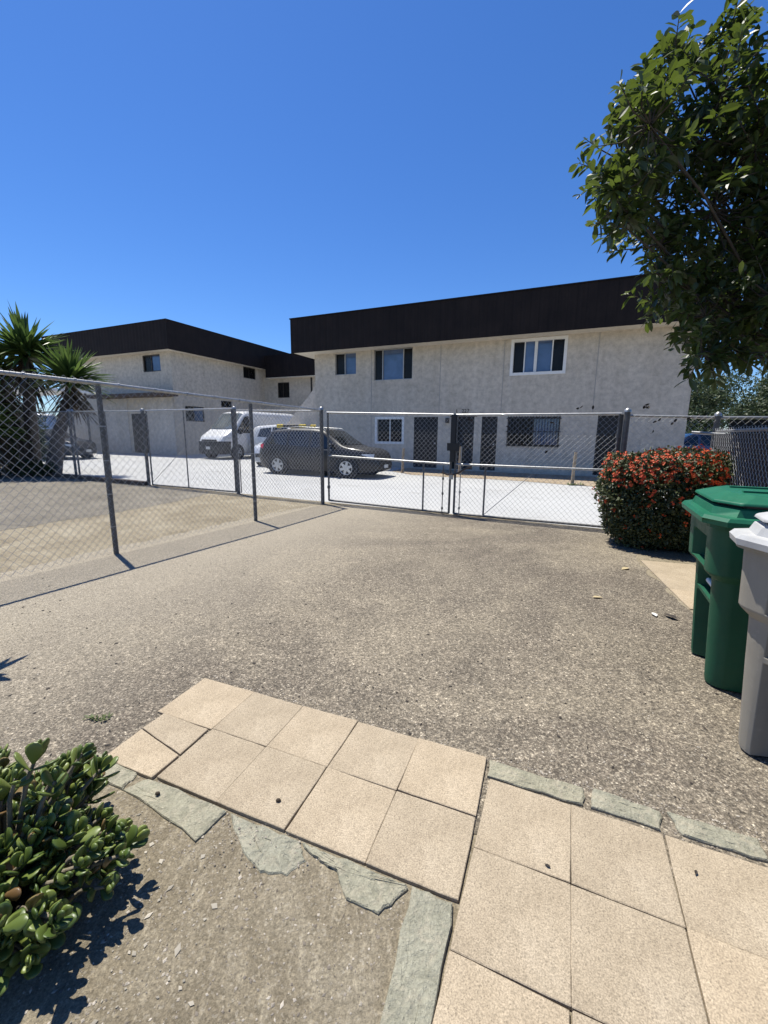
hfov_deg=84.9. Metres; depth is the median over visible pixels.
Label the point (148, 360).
window
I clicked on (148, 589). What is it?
driveway
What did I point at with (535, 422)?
window
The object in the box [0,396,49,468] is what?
shrub
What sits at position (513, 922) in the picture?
paver
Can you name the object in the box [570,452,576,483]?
wooden stake
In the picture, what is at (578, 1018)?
paver
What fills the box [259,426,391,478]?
parked suv
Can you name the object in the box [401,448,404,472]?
wooden stake
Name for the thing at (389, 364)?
window
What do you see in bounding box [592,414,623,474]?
door
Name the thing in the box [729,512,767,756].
wheelie bin
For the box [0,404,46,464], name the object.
shrub
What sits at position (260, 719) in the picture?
paver
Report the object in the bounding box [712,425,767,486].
slatted fence
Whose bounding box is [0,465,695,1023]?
ground
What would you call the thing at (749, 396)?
background tree
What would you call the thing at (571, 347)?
apartment building
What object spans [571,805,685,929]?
paver
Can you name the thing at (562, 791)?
flagstone
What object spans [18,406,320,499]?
chain link fence
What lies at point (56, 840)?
jade plant
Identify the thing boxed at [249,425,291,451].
parked car
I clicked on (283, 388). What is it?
window
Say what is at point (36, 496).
gravel lot
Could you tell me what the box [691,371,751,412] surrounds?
background tree
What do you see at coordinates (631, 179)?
broadleaf tree
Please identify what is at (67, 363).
yucca
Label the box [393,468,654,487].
planting bed
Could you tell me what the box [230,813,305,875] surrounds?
flagstone
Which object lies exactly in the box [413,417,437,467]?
door
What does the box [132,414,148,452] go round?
door
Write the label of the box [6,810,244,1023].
slate chips
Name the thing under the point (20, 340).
yucca
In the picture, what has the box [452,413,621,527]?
gate leaf
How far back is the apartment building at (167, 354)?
27.85 m
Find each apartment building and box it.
[41,318,314,454]
[289,266,738,476]
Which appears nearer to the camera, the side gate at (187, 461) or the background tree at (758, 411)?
the side gate at (187, 461)
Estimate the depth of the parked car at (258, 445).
19.05 m
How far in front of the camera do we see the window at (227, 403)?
30.07 m
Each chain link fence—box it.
[0,368,324,578]
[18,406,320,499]
[620,408,767,455]
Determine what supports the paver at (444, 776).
on the driveway
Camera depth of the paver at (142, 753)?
1.96 m
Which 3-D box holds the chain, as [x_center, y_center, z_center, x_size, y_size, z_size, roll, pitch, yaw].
[1.323,-0.727,7.688,0.562,0.266,0.061,6,12,25]
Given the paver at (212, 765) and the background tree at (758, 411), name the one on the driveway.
the paver at (212, 765)
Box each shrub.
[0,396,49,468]
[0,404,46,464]
[1,459,58,476]
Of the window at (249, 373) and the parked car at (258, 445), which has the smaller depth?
the parked car at (258, 445)
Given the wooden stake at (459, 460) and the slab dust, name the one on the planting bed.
the wooden stake at (459, 460)
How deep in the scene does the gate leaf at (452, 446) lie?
8.19 m
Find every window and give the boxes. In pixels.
[143,354,160,371]
[185,406,203,421]
[221,401,230,407]
[243,366,254,379]
[278,382,289,397]
[336,353,355,374]
[374,347,412,380]
[375,417,403,443]
[506,416,561,447]
[509,335,568,375]
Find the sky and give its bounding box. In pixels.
[0,0,767,428]
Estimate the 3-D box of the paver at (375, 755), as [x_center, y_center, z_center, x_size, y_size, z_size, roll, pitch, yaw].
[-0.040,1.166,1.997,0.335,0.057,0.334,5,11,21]
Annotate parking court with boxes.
[5,452,681,528]
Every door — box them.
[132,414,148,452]
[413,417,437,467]
[452,417,474,469]
[479,417,497,470]
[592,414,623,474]
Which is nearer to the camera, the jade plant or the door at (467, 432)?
the jade plant
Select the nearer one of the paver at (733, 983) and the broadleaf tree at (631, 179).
the paver at (733, 983)
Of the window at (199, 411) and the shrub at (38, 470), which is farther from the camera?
the window at (199, 411)
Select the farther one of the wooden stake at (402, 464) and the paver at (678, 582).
the wooden stake at (402, 464)
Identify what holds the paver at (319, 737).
on the driveway
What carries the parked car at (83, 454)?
on the parking court
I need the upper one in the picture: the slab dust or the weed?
the weed
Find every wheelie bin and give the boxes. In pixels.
[682,485,767,692]
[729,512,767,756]
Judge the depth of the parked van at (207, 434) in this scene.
23.71 m
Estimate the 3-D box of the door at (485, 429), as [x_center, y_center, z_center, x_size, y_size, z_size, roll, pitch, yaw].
[4.225,-2.753,16.949,0.620,2.140,0.160,5,12,24]
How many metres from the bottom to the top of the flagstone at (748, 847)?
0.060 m
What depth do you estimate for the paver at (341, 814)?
1.66 m
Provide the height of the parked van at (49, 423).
2.609 m
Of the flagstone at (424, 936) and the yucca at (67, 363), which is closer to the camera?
the flagstone at (424, 936)
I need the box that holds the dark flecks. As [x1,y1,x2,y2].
[9,516,757,798]
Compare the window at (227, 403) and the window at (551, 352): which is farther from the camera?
the window at (227, 403)
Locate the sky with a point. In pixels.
(239, 169)
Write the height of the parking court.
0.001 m
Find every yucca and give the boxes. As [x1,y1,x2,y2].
[0,302,76,470]
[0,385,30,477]
[24,338,113,472]
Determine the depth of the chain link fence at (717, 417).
5.97 m
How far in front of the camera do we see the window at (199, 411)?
27.78 m
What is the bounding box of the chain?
[442,466,471,479]
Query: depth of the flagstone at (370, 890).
1.41 m
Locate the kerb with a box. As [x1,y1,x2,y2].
[2,469,146,485]
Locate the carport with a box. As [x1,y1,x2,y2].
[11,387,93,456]
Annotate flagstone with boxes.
[87,753,136,790]
[123,779,225,841]
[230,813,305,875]
[302,843,407,914]
[380,886,451,1023]
[487,760,584,806]
[591,788,661,831]
[667,812,767,862]
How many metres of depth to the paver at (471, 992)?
1.12 m
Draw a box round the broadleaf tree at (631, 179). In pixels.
[568,0,767,391]
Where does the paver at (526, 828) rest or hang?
on the driveway
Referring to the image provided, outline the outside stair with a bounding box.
[286,388,315,424]
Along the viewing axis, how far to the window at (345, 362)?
19.05 m
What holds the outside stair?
on the parking court
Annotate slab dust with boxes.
[203,813,307,870]
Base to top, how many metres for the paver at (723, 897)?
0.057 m
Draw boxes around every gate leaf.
[326,412,462,513]
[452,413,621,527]
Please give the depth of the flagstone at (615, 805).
1.70 m
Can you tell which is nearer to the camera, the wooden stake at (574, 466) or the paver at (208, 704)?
the paver at (208, 704)
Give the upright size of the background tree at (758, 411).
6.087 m
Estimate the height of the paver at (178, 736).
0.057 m
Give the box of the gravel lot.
[0,472,208,529]
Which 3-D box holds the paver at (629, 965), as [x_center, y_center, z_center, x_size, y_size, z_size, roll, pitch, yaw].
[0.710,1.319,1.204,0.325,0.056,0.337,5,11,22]
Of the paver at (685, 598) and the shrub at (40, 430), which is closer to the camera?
the paver at (685, 598)
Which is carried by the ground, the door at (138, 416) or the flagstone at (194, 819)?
the flagstone at (194, 819)
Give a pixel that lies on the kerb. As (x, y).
(117, 480)
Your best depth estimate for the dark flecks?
2.60 m
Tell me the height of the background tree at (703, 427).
3.484 m
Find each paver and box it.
[108,729,178,779]
[143,713,207,755]
[157,729,264,804]
[158,678,253,729]
[213,692,302,746]
[216,747,325,831]
[267,706,357,768]
[286,767,395,864]
[328,722,418,790]
[366,791,474,902]
[398,738,486,817]
[432,951,569,1023]
[450,848,570,1009]
[474,779,570,883]
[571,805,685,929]
[571,885,707,1023]
[572,1011,601,1023]
[641,560,695,576]
[654,573,694,590]
[665,835,767,959]
[670,589,693,609]
[686,929,767,1023]
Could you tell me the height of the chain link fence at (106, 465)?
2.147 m
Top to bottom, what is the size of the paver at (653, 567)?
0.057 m
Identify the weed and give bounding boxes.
[83,712,112,721]
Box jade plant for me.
[0,738,149,996]
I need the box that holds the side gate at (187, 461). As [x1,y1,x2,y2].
[145,408,236,492]
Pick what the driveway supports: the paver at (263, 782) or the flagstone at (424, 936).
the paver at (263, 782)
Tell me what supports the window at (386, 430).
in the apartment building at (571, 347)
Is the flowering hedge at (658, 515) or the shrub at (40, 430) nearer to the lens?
the flowering hedge at (658, 515)
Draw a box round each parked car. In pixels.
[39,428,96,457]
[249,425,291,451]
[254,424,315,465]
[682,433,711,456]
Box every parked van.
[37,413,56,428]
[199,411,292,458]
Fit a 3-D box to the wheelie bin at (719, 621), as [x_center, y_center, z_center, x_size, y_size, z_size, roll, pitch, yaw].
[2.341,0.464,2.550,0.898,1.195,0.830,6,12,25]
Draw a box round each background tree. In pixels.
[685,406,736,433]
[688,374,738,415]
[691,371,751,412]
[699,367,767,425]
[726,374,767,419]
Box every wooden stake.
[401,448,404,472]
[458,447,460,474]
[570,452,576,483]
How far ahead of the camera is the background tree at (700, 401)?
31.33 m
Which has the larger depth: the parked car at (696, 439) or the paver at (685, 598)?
the parked car at (696, 439)
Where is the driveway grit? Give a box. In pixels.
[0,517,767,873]
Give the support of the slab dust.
on the ground
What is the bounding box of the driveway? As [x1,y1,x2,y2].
[0,505,767,876]
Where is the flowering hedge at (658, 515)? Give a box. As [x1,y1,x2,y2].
[591,444,735,554]

